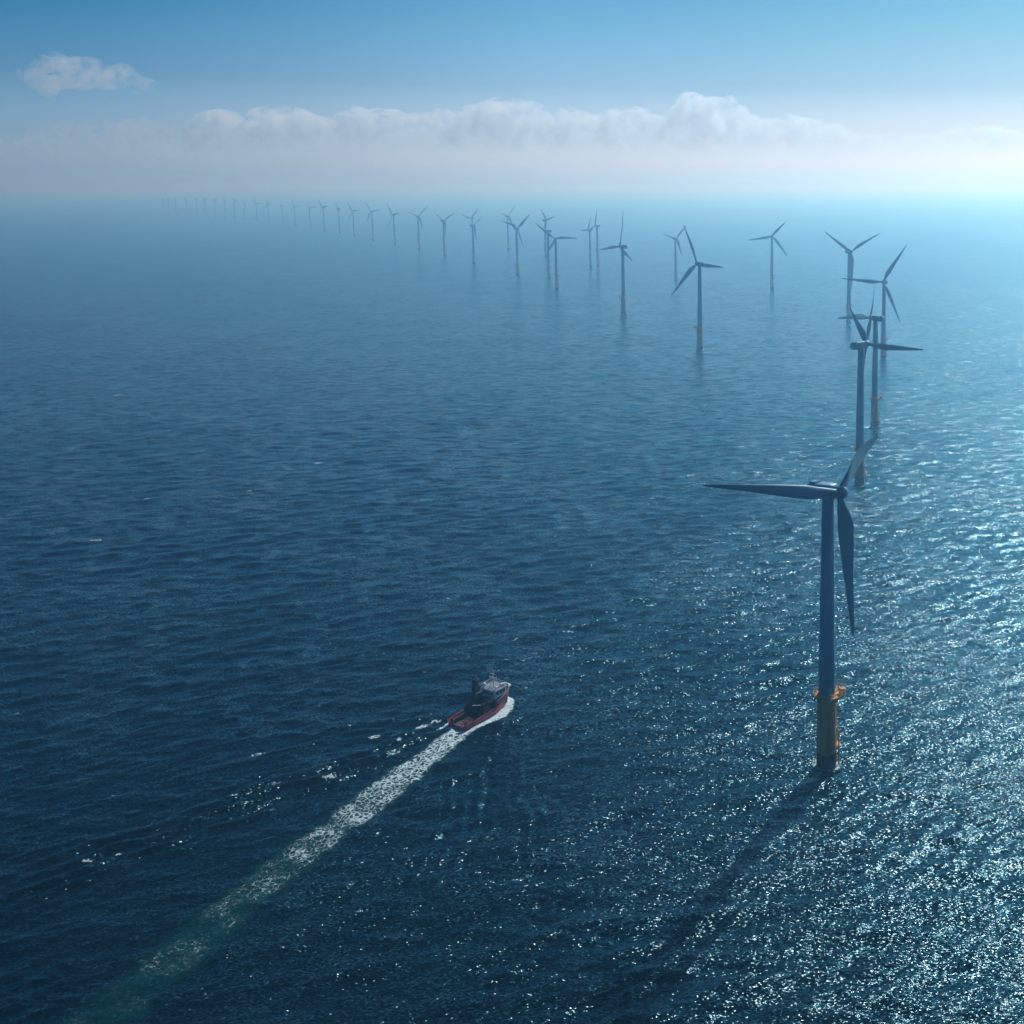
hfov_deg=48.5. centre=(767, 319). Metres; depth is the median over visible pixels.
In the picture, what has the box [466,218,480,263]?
wind turbine
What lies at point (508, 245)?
wind turbine
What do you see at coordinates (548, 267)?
wind turbine
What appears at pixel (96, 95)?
sky
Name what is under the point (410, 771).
wake
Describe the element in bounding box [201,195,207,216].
wind turbine
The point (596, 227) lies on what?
wind turbine
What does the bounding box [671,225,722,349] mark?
wind turbine
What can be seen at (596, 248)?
wind turbine
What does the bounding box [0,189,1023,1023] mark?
sea
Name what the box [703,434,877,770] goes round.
wind turbine
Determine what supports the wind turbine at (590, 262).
in the sea
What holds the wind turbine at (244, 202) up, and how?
in the sea
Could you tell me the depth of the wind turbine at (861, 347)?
511.56 m
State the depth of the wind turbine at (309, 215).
3374.09 m
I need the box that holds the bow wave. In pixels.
[439,696,514,737]
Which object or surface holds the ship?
on the sea
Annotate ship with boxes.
[447,669,510,730]
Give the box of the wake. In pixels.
[132,726,469,1002]
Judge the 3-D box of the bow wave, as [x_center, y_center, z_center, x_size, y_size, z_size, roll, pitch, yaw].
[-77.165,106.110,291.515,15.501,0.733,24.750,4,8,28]
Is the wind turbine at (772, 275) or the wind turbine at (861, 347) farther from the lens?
the wind turbine at (772, 275)
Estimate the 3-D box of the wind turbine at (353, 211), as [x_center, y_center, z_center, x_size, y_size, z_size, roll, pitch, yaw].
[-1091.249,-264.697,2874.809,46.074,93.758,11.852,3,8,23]
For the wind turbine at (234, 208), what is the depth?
4289.12 m
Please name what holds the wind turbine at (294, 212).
in the sea
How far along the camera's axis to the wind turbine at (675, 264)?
1564.26 m
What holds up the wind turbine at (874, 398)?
in the sea
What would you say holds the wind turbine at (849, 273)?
in the sea
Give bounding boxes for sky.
[0,0,1023,190]
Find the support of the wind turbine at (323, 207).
in the sea
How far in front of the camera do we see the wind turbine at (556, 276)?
1439.84 m
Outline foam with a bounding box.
[16,240,879,909]
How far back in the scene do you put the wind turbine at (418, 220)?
2310.16 m
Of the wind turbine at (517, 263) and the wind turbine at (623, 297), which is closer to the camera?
the wind turbine at (623, 297)
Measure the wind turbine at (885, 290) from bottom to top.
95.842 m
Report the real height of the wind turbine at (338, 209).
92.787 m
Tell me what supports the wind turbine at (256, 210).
in the sea
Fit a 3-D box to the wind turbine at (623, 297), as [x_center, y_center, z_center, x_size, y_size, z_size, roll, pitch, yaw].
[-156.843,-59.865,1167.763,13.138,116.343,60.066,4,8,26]
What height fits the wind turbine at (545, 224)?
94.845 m
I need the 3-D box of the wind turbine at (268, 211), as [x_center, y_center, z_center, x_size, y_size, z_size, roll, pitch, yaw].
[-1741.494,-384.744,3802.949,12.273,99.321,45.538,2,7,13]
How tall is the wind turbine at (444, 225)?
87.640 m
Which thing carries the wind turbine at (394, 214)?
in the sea
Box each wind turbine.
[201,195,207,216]
[233,192,239,218]
[243,200,247,219]
[253,198,259,220]
[264,198,270,222]
[290,200,300,226]
[306,202,313,228]
[318,199,327,230]
[336,204,340,232]
[347,202,357,235]
[366,204,379,240]
[387,204,398,244]
[407,207,426,249]
[436,213,453,255]
[463,208,478,247]
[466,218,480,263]
[500,205,515,249]
[502,214,529,275]
[536,224,575,289]
[540,209,554,256]
[542,225,552,278]
[582,217,592,266]
[589,246,598,266]
[590,211,600,266]
[600,217,631,314]
[664,225,686,281]
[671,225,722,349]
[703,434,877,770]
[750,223,786,289]
[825,232,879,323]
[837,288,884,426]
[842,245,906,358]
[849,307,922,483]
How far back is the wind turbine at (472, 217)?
2352.62 m
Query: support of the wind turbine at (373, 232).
in the sea

